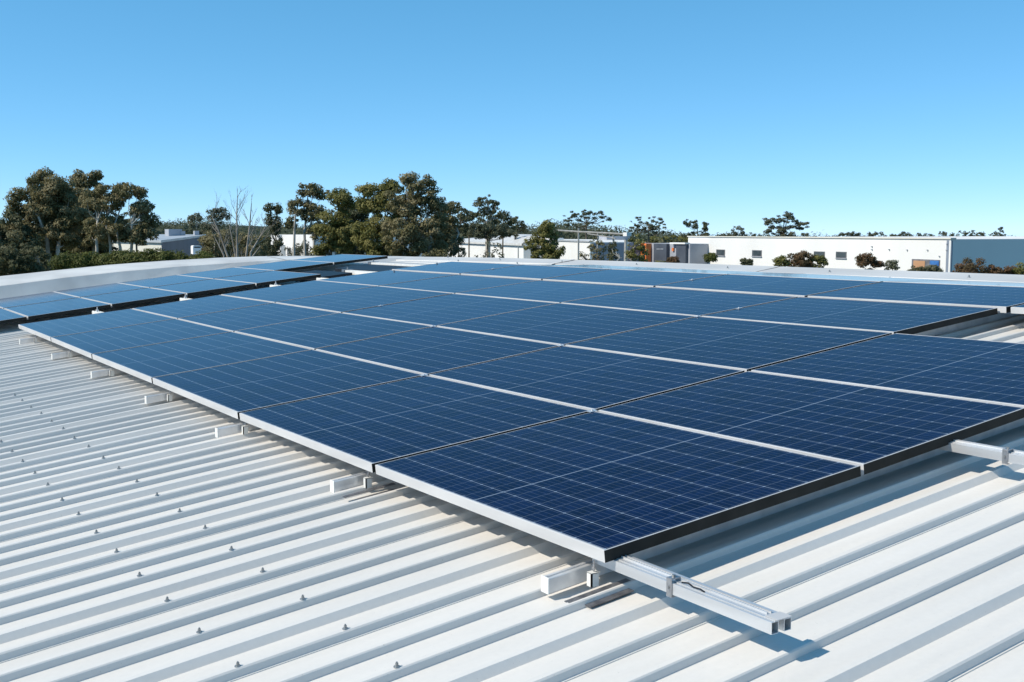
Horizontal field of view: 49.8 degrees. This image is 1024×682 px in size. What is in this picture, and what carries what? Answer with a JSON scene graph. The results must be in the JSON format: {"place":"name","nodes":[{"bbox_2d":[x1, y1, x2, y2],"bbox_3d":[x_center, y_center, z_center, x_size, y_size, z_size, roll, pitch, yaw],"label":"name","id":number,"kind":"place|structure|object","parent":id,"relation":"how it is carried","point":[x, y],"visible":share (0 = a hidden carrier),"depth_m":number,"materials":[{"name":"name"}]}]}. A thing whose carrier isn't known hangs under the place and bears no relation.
{"place":"outdoors","nodes":[
{"label":"outdoors","id":0,"kind":"place"},
{"bbox_2d":[271,235,423,256],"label":"office building","id":1,"kind":"structure","parent":0,"point":[288,240],"depth_m":139.73,"materials":[{"name":"white concrete"}]},
{"bbox_2d":[0,0,1023,236],"label":"sky","id":2,"kind":"structure","parent":0,"point":[889,117],"materials":[{"name":"blue"}]},
{"bbox_3d":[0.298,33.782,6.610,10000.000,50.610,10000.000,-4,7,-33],"label":"ground","id":3,"kind":"structure","parent":0,"visible":0},
{"bbox_2d":[0,209,43,269],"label":"eucalyptus tree","id":4,"kind":"object","parent":3,"relation":"on","point":[6,238],"visible":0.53,"depth_m":61.95,"materials":[{"name":"green plant"}]},
{"bbox_2d":[0,242,51,275],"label":"bush","id":5,"kind":"object","parent":3,"relation":"on","point":[16,260],"visible":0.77,"depth_m":51.39,"materials":[{"name":"green plant"}]},
{"bbox_2d":[0,166,93,268],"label":"eucalyptus tree","id":6,"kind":"object","parent":3,"relation":"on","point":[48,206],"visible":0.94,"depth_m":63.47,"materials":[{"name":"green plant"}]},
{"bbox_2d":[47,250,91,270],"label":"hedge bush","id":7,"kind":"object","parent":3,"relation":"on","point":[61,261],"visible":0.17,"depth_m":47.32,"materials":[{"name":"green plant"}]},
{"bbox_2d":[63,169,112,255],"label":"eucalyptus tree","id":8,"kind":"object","parent":3,"relation":"on","point":[79,178],"visible":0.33,"depth_m":69.54,"materials":[{"name":"green plant"}]},
{"bbox_2d":[70,250,105,268],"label":"hedge bush","id":9,"kind":"object","parent":3,"relation":"on","point":[92,257],"visible":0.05,"depth_m":47.46,"materials":[{"name":"green plant"}]},
{"bbox_2d":[95,250,129,265],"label":"hedge bush","id":10,"kind":"object","parent":3,"relation":"on","point":[106,261],"visible":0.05,"depth_m":47.31,"materials":[{"name":"green plant"}]},
{"bbox_2d":[78,182,161,253],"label":"eucalyptus tree","id":11,"kind":"object","parent":3,"relation":"on","point":[118,197],"visible":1,"depth_m":61.71,"materials":[{"name":"green plant"}]},
{"bbox_2d":[106,248,145,264],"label":"hedge bush","id":12,"kind":"object","parent":3,"relation":"on","point":[127,257],"visible":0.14,"depth_m":47.31,"materials":[{"name":"green plant"}]},
{"bbox_2d":[134,247,173,262],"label":"hedge bush","id":13,"kind":"object","parent":3,"relation":"on","point":[151,255],"visible":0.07,"depth_m":47.46,"materials":[{"name":"green plant"}]},
{"bbox_2d":[113,229,205,256],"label":"shed building","id":14,"kind":"structure","parent":3,"relation":"on","point":[180,240],"depth_m":129.22,"materials":[{"name":"metal"}]},
{"bbox_2d":[155,249,188,260],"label":"hedge bush","id":15,"kind":"object","parent":3,"relation":"on","point":[172,253],"visible":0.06,"depth_m":47.55,"materials":[{"name":"green plant"}]},
{"bbox_2d":[187,212,203,234],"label":"eucalyptus tree","id":16,"kind":"object","parent":3,"relation":"on","point":[197,217],"visible":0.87,"depth_m":149.63,"materials":[{"name":"green plant"}]},
{"bbox_2d":[199,207,230,254],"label":"eucalyptus tree","id":17,"kind":"object","parent":3,"relation":"on","point":[218,217],"visible":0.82,"depth_m":129.62,"materials":[{"name":"green plant"}]},
{"bbox_2d":[198,229,232,257],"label":"brown shrub","id":18,"kind":"object","parent":3,"relation":"on","point":[207,245],"visible":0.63,"depth_m":69.74,"materials":[{"name":"green plant"}]},
{"bbox_2d":[200,186,279,257],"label":"bare tree","id":19,"kind":"object","parent":3,"relation":"on","point":[236,254],"visible":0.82,"depth_m":60.07,"materials":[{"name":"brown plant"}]},
{"bbox_2d":[230,231,270,256],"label":"brown shrub","id":20,"kind":"object","parent":3,"relation":"on","point":[244,240],"visible":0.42,"depth_m":71.84,"materials":[{"name":"green plant"}]},
{"bbox_2d":[262,202,283,255],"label":"tree","id":21,"kind":"object","parent":3,"relation":"on","point":[277,208],"visible":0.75,"depth_m":79.74,"materials":[{"name":"green plant"}]},
{"bbox_2d":[284,240,311,255],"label":"grey shrub","id":22,"kind":"object","parent":3,"relation":"on","point":[298,249],"visible":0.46,"depth_m":73.73,"materials":[{"name":"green plant"}]},
{"bbox_2d":[282,182,329,255],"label":"eucalyptus tree","id":23,"kind":"object","parent":3,"relation":"on","point":[308,209],"visible":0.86,"depth_m":71.77,"materials":[{"name":"green plant"}]},
{"bbox_2d":[310,188,359,255],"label":"dense tree","id":24,"kind":"object","parent":3,"relation":"on","point":[336,232],"visible":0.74,"depth_m":67.59,"materials":[{"name":"green plant"}]},
{"bbox_2d":[340,198,369,254],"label":"dense tree","id":25,"kind":"object","parent":3,"relation":"on","point":[356,215],"visible":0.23,"depth_m":75.55,"materials":[{"name":"green plant"}]},
{"bbox_2d":[350,177,404,255],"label":"dense tree","id":26,"kind":"object","parent":3,"relation":"on","point":[369,231],"visible":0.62,"depth_m":65.49,"materials":[{"name":"green plant"}]},
{"bbox_2d":[380,171,450,256],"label":"eucalyptus tree","id":27,"kind":"object","parent":3,"relation":"on","point":[413,231],"visible":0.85,"depth_m":63.52,"materials":[{"name":"green plant"}]},
{"bbox_2d":[424,196,465,256],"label":"eucalyptus tree","id":28,"kind":"object","parent":3,"relation":"on","point":[450,234],"visible":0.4,"depth_m":67.72,"materials":[{"name":"green plant"}]},
{"bbox_2d":[449,206,471,254],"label":"gum tree","id":29,"kind":"object","parent":3,"relation":"on","point":[463,219],"visible":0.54,"depth_m":104.59,"materials":[{"name":"green plant"}]},
{"bbox_2d":[455,209,479,256],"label":"gum tree","id":30,"kind":"object","parent":3,"relation":"on","point":[472,218],"visible":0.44,"depth_m":114.84,"materials":[{"name":"green plant"}]},
{"bbox_2d":[472,194,503,257],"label":"gum tree","id":31,"kind":"object","parent":3,"relation":"on","point":[488,212],"visible":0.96,"depth_m":109.70,"materials":[{"name":"green plant"}]},
{"bbox_2d":[468,220,513,256],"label":"gum tree","id":32,"kind":"object","parent":3,"relation":"on","point":[483,230],"visible":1,"depth_m":107.36,"materials":[{"name":"green plant"}]},
{"bbox_2d":[493,209,516,252],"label":"gum tree","id":33,"kind":"object","parent":3,"relation":"on","point":[511,221],"visible":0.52,"depth_m":114.78,"materials":[{"name":"green plant"}]},
{"bbox_2d":[0,217,1012,271],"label":"woodland","id":34,"kind":"object","parent":3,"relation":"on","point":[182,225],"visible":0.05,"depth_m":224.71,"materials":[{"name":"green plant"}]},
{"bbox_2d":[0,256,1023,681],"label":"warehouse","id":35,"kind":"structure","parent":3,"relation":"on","point":[164,540],"depth_m":3.73,"materials":[{"name":"metal"}]},
{"bbox_2d":[0,308,26,323],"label":"solar panel","id":36,"kind":"object","parent":35,"relation":"on","point":[7,316],"visible":1,"depth_m":12.41,"materials":[{"name":"glass"}]},
{"bbox_2d":[19,335,45,343],"bbox_3d":[-2.292,-0.473,12.735,6.304,0.678,0.098,-4,7,-33],"label":"support rail","id":37,"kind":"object","parent":35,"relation":"on","point":[35,339],"visible":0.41,"depth_m":11.09,"materials":[{"name":"metal"}]},
{"bbox_2d":[18,309,174,340],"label":"solar panel","id":38,"kind":"object","parent":37,"relation":"on","point":[47,329],"visible":0.83,"depth_m":11.24,"materials":[{"name":"glass"}]},
{"bbox_2d":[132,295,271,318],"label":"solar panel","id":39,"kind":"object","parent":37,"relation":"on","point":[195,307],"visible":0.67,"depth_m":11.84,"materials":[{"name":"glass"}]},
{"bbox_2d":[221,280,374,302],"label":"solar panel","id":40,"kind":"object","parent":37,"relation":"on","point":[274,294],"visible":0.67,"depth_m":12.44,"materials":[{"name":"glass"}]},
{"bbox_2d":[318,270,457,285],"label":"solar panel","id":41,"kind":"object","parent":37,"relation":"on","point":[387,277],"visible":0.67,"depth_m":13.04,"materials":[{"name":"glass"}]},
{"bbox_2d":[392,261,519,274],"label":"solar panel","id":42,"kind":"object","parent":37,"relation":"on","point":[452,267],"visible":0.7,"depth_m":13.55,"materials":[{"name":"glass"}]},
{"bbox_2d":[0,292,77,308],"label":"solar panel","id":43,"kind":"object","parent":35,"relation":"on","point":[28,299],"visible":0.74,"depth_m":14.52,"materials":[{"name":"glass"}]},
{"bbox_2d":[4,297,110,319],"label":"solar panel","id":44,"kind":"object","parent":35,"relation":"on","point":[53,308],"visible":0.86,"depth_m":12.98,"materials":[{"name":"glass"}]},
{"bbox_2d":[51,350,81,359],"bbox_3d":[-1.413,-0.342,11.404,6.304,0.678,0.098,-4,7,-33],"label":"support rail","id":45,"kind":"object","parent":35,"relation":"on","point":[69,354],"visible":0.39,"depth_m":9.76,"materials":[{"name":"metal"}]},
{"bbox_2d":[51,319,230,358],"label":"solar panel","id":46,"kind":"object","parent":45,"relation":"on","point":[88,344],"visible":0.83,"depth_m":9.83,"materials":[{"name":"glass"}]},
{"bbox_2d":[178,303,337,331],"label":"solar panel","id":47,"kind":"object","parent":45,"relation":"on","point":[233,320],"visible":0.67,"depth_m":10.45,"materials":[{"name":"glass"}]},
{"bbox_2d":[276,286,451,312],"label":"solar panel","id":48,"kind":"object","parent":45,"relation":"on","point":[356,299],"visible":0.68,"depth_m":11.03,"materials":[{"name":"glass"}]},
{"bbox_2d":[382,274,537,293],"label":"solar panel","id":49,"kind":"object","parent":45,"relation":"on","point":[454,284],"visible":0.67,"depth_m":11.64,"materials":[{"name":"glass"}]},
{"bbox_2d":[461,265,607,279],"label":"solar panel","id":50,"kind":"object","parent":45,"relation":"on","point":[536,272],"visible":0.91,"depth_m":12.15,"materials":[{"name":"glass"}]},
{"bbox_2d":[54,283,146,297],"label":"solar panel","id":51,"kind":"object","parent":35,"relation":"on","point":[97,290],"visible":0.67,"depth_m":15.03,"materials":[{"name":"glass"}]},
{"bbox_2d":[91,367,123,378],"bbox_3d":[-0.589,-0.219,10.157,6.304,0.678,0.098,-4,7,-33],"label":"support rail","id":52,"kind":"object","parent":35,"relation":"on","point":[112,371],"visible":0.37,"depth_m":8.51,"materials":[{"name":"metal"}]},
{"bbox_2d":[92,332,311,382],"bbox_3d":[-2.432,0.103,8.518,1.176,0.040,1.728,-11,11,-32],"label":"solar panel","id":53,"kind":"object","parent":52,"relation":"on","point":[148,363],"visible":0.83,"depth_m":8.40,"materials":[{"name":"glass"}]},
{"bbox_2d":[234,313,429,349],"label":"solar panel","id":54,"kind":"object","parent":52,"relation":"on","point":[314,333],"visible":0.67,"depth_m":9.00,"materials":[{"name":"glass"}]},
{"bbox_2d":[342,294,556,326],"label":"solar panel","id":55,"kind":"object","parent":52,"relation":"on","point":[443,310],"visible":0.94,"depth_m":9.61,"materials":[{"name":"glass"}]},
{"bbox_2d":[455,280,650,302],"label":"solar panel","id":56,"kind":"object","parent":52,"relation":"on","point":[551,291],"visible":0.67,"depth_m":10.21,"materials":[{"name":"glass"}]},
{"bbox_2d":[543,269,725,286],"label":"solar panel","id":57,"kind":"object","parent":52,"relation":"on","point":[634,277],"visible":0.67,"depth_m":10.72,"materials":[{"name":"glass"}]},
{"bbox_2d":[81,288,185,306],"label":"solar panel","id":58,"kind":"object","parent":35,"relation":"on","point":[129,297],"visible":0.85,"depth_m":13.46,"materials":[{"name":"glass"}]},
{"bbox_2d":[145,391,183,403],"bbox_3d":[0.251,-0.094,8.884,6.304,0.678,0.098,-4,7,-33],"label":"support rail","id":59,"kind":"object","parent":35,"relation":"on","point":[169,396],"visible":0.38,"depth_m":7.24,"materials":[{"name":"metal"}]},
{"bbox_2d":[437,303,693,345],"bbox_3d":[0.367,-0.129,8.262,1.192,0.042,1.676,-11,11,-32],"label":"solar panel","id":60,"kind":"object","parent":59,"relation":"on","point":[561,323],"visible":0.67,"depth_m":8.15,"materials":[{"name":"glass"}]},
{"bbox_2d":[562,287,796,316],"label":"solar panel","id":61,"kind":"object","parent":59,"relation":"on","point":[691,302],"visible":0.67,"depth_m":8.76,"materials":[{"name":"glass"}]},
{"bbox_2d":[120,275,209,287],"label":"solar panel","id":62,"kind":"object","parent":35,"relation":"on","point":[162,281],"visible":0.67,"depth_m":15.51,"materials":[{"name":"glass"}]},
{"bbox_2d":[150,279,255,295],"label":"solar panel","id":63,"kind":"object","parent":35,"relation":"on","point":[202,287],"visible":0.85,"depth_m":13.93,"materials":[{"name":"glass"}]},
{"bbox_2d":[180,267,272,278],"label":"solar panel","id":64,"kind":"object","parent":35,"relation":"on","point":[222,273],"visible":0.67,"depth_m":15.98,"materials":[{"name":"glass"}]},
{"bbox_2d":[215,422,258,437],"bbox_3d":[1.031,0.022,7.704,6.304,0.678,0.098,-4,7,-33],"label":"support rail","id":65,"kind":"object","parent":35,"relation":"on","point":[244,427],"visible":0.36,"depth_m":6.06,"materials":[{"name":"metal"}]},
{"bbox_2d":[152,350,422,418],"bbox_3d":[-1.481,0.246,7.078,1.176,0.042,1.676,-11,11,-32],"label":"solar panel","id":66,"kind":"object","parent":65,"relation":"on","point":[234,390],"visible":0.83,"depth_m":6.93,"materials":[{"name":"glass"}]},
{"bbox_2d":[239,374,589,472],"bbox_3d":[-0.557,0.377,5.689,1.187,0.051,1.662,-11,10,-32],"label":"solar panel","id":67,"kind":"object","parent":65,"relation":"on","point":[368,428],"visible":0.96,"depth_m":5.51,"materials":[{"name":"glass"}]},
{"bbox_2d":[316,325,558,375],"bbox_3d":[-0.563,0.056,7.681,1.020,0.051,1.701,-12,11,-32],"label":"solar panel","id":68,"kind":"object","parent":65,"relation":"on","point":[432,349],"visible":0.94,"depth_m":7.55,"materials":[{"name":"glass"}]},
{"bbox_2d":[656,274,880,296],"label":"solar panel","id":69,"kind":"object","parent":65,"relation":"on","point":[785,286],"visible":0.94,"depth_m":9.25,"materials":[{"name":"glass"}]},
{"bbox_2d":[735,274,956,281],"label":"solar panel","id":70,"kind":"object","parent":65,"relation":"on","point":[846,277],"visible":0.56,"depth_m":9.82,"materials":[{"name":"glass"}]},
{"bbox_2d":[216,271,320,285],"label":"solar panel","id":71,"kind":"object","parent":35,"relation":"on","point":[264,278],"visible":0.86,"depth_m":14.40,"materials":[{"name":"glass"}]},
{"bbox_2d":[236,260,332,270],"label":"solar panel","id":72,"kind":"object","parent":35,"relation":"on","point":[289,265],"visible":0.8,"depth_m":16.27,"materials":[{"name":"glass"}]},
{"bbox_2d":[295,270,351,281],"bbox_3d":[-2.625,-0.866,15.036,0.420,0.159,1.200,-4,7,-33],"label":"roof skylight","id":73,"kind":"object","parent":35,"relation":"on","point":[329,274],"visible":0.37,"depth_m":14.78},
{"bbox_2d":[295,254,387,264],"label":"solar panel","id":74,"kind":"object","parent":35,"relation":"on","point":[342,259],"visible":0.86,"depth_m":16.73,"materials":[{"name":"glass"}]},
{"bbox_2d":[335,264,410,271],"bbox_3d":[-1.911,-0.957,15.198,0.480,0.165,1.500,-4,7,-33],"label":"roof skylight","id":75,"kind":"object","parent":35,"relation":"on","point":[370,267],"visible":0.27,"depth_m":15.19},
{"bbox_2d":[541,265,676,268],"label":"solar panel","id":76,"kind":"object","parent":35,"relation":"on","point":[606,267],"visible":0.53,"depth_m":12.66,"materials":[{"name":"glass"}]},
{"bbox_2d":[330,312,1020,499],"bbox_3d":[1.895,0.156,6.396,6.304,0.687,0.186,-4,7,-33],"label":"support rail","id":77,"kind":"object","parent":35,"relation":"on","point":[366,479],"visible":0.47,"depth_m":4.83,"materials":[{"name":"metal"}]},
{"bbox_2d":[429,344,744,411],"bbox_3d":[0.364,0.192,6.279,1.019,0.050,1.662,-12,11,-32],"label":"solar panel","id":78,"kind":"object","parent":77,"relation":"on","point":[588,379],"visible":0.94,"depth_m":6.13,"materials":[{"name":"glass"}]},
{"bbox_2d":[565,315,891,371],"bbox_3d":[1.291,0.001,6.872,1.202,0.050,1.662,-11,11,-32],"label":"solar panel","id":79,"kind":"object","parent":77,"relation":"on","point":[746,345],"visible":0.95,"depth_m":6.73,"materials":[{"name":"glass"}]},
{"bbox_2d":[702,297,997,333],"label":"solar panel","id":80,"kind":"object","parent":77,"relation":"on","point":[898,317],"visible":0.95,"depth_m":7.29,"materials":[{"name":"glass"}]},
{"bbox_2d":[808,282,1023,312],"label":"solar panel","id":81,"kind":"object","parent":77,"relation":"on","point":[1003,299],"visible":0.84,"depth_m":7.90,"materials":[{"name":"glass"}]},
{"bbox_2d":[621,269,801,273],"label":"solar panel","id":82,"kind":"object","parent":35,"relation":"on","point":[709,271],"visible":0.5,"depth_m":11.23,"materials":[{"name":"glass"}]},
{"bbox_2d":[541,418,1023,607],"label":"support rail","id":83,"kind":"object","parent":35,"relation":"on","point":[591,571],"visible":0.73,"depth_m":3.71,"materials":[{"name":"metal"}]},
{"bbox_2d":[375,409,860,562],"bbox_3d":[0.338,0.499,4.332,1.187,0.051,1.589,-11,10,-32],"label":"solar panel","id":84,"kind":"object","parent":83,"relation":"on","point":[600,486],"visible":1,"depth_m":4.09,"materials":[{"name":"glass"}]},
{"bbox_2d":[593,555,791,634],"bbox_3d":[0.488,0.702,3.166,0.083,0.063,0.759,-4,7,-33],"label":"mounting rail","id":85,"kind":"object","parent":83,"relation":"attached to","point":[745,611],"visible":0.84,"depth_m":3.07,"materials":[{"name":"metal"}]},
{"bbox_2d":[598,371,1023,474],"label":"solar panel","id":86,"kind":"object","parent":83,"relation":"on","point":[869,429],"visible":0.85,"depth_m":4.72,"materials":[{"name":"glass"}]},
{"bbox_2d":[751,333,1023,406],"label":"solar panel","id":87,"kind":"object","parent":83,"relation":"on","point":[979,370],"visible":0.78,"depth_m":5.54,"materials":[{"name":"glass"}]},
{"bbox_2d":[938,439,1023,464],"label":"mounting rail","id":88,"kind":"object","parent":83,"relation":"attached to","point":[1006,455],"visible":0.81,"depth_m":4.13,"materials":[{"name":"metal"}]},
{"bbox_2d":[883,280,1023,286],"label":"solar panel","id":89,"kind":"object","parent":35,"relation":"on","point":[991,283],"visible":0.5,"depth_m":8.71,"materials":[{"name":"glass"}]},
{"bbox_2d":[508,216,528,239],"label":"gum tree","id":90,"kind":"object","parent":3,"relation":"on","point":[522,225],"visible":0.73,"depth_m":134.88,"materials":[{"name":"green plant"}]},
{"bbox_2d":[449,234,629,258],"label":"warehouse building","id":91,"kind":"structure","parent":3,"relation":"on","point":[511,245],"depth_m":136.25,"materials":[{"name":"paint"}]},
{"bbox_2d":[522,219,565,258],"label":"olive tree","id":92,"kind":"object","parent":3,"relation":"on","point":[549,249],"visible":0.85,"depth_m":59.77,"materials":[{"name":"green plant"}]},
{"bbox_2d":[528,239,623,260],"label":"warehouse building","id":93,"kind":"structure","parent":3,"relation":"on","point":[571,247],"depth_m":111.90,"materials":[{"name":"metal"}]},
{"bbox_2d":[563,209,611,238],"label":"gum tree","id":94,"kind":"object","parent":3,"relation":"on","point":[586,223],"visible":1,"depth_m":169.84,"materials":[{"name":"green plant"}]},
{"bbox_2d":[558,228,630,259],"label":"overhead gantry","id":95,"kind":"object","parent":3,"relation":"on","point":[623,233],"visible":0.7,"depth_m":70.99,"materials":[{"name":"grey metal"}]},
{"bbox_2d":[583,237,607,259],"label":"slender tree","id":96,"kind":"object","parent":3,"relation":"on","point":[596,251],"visible":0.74,"depth_m":61.76,"materials":[{"name":"green plant"}]},
{"bbox_2d":[606,241,622,260],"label":"slender tree","id":97,"kind":"object","parent":3,"relation":"on","point":[612,249],"visible":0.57,"depth_m":59.87,"materials":[{"name":"green plant"}]},
{"bbox_2d":[624,234,649,261],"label":"slender tree","id":98,"kind":"object","parent":3,"relation":"on","point":[632,255],"visible":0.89,"depth_m":63.88,"materials":[{"name":"green plant"}]},
{"bbox_2d":[628,216,670,242],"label":"gum tree","id":99,"kind":"object","parent":3,"relation":"on","point":[652,228],"visible":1,"depth_m":174.82,"materials":[{"name":"green plant"}]},
{"bbox_2d":[641,242,708,263],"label":"office building","id":100,"kind":"structure","parent":3,"relation":"on","point":[694,253],"depth_m":144.48,"materials":[{"name":"grey glass"}]},
{"bbox_2d":[681,219,709,237],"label":"gum tree","id":101,"kind":"object","parent":3,"relation":"on","point":[694,226],"visible":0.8,"depth_m":177.71,"materials":[{"name":"green plant"}]},
{"bbox_2d":[762,211,809,236],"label":"gum tree","id":102,"kind":"object","parent":3,"relation":"on","point":[781,231],"visible":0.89,"depth_m":224.35,"materials":[{"name":"green plant"}]},
{"bbox_2d":[786,250,813,267],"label":"garden bush","id":103,"kind":"object","parent":3,"relation":"on","point":[798,259],"visible":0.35,"depth_m":83.48,"materials":[{"name":"green plant"}]},
{"bbox_2d":[687,236,1023,271],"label":"factory building","id":104,"kind":"structure","parent":3,"relation":"on","point":[946,253],"depth_m":111.83,"materials":[{"name":"white concrete"}]},
{"bbox_2d":[854,252,877,269],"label":"garden bush","id":105,"kind":"object","parent":3,"relation":"on","point":[862,260],"visible":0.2,"depth_m":83.59,"materials":[{"name":"green plant"}]},
{"bbox_2d":[952,257,989,273],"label":"garden bush","id":106,"kind":"object","parent":3,"relation":"on","point":[969,267],"visible":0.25,"depth_m":83.24,"materials":[{"name":"green plant"}]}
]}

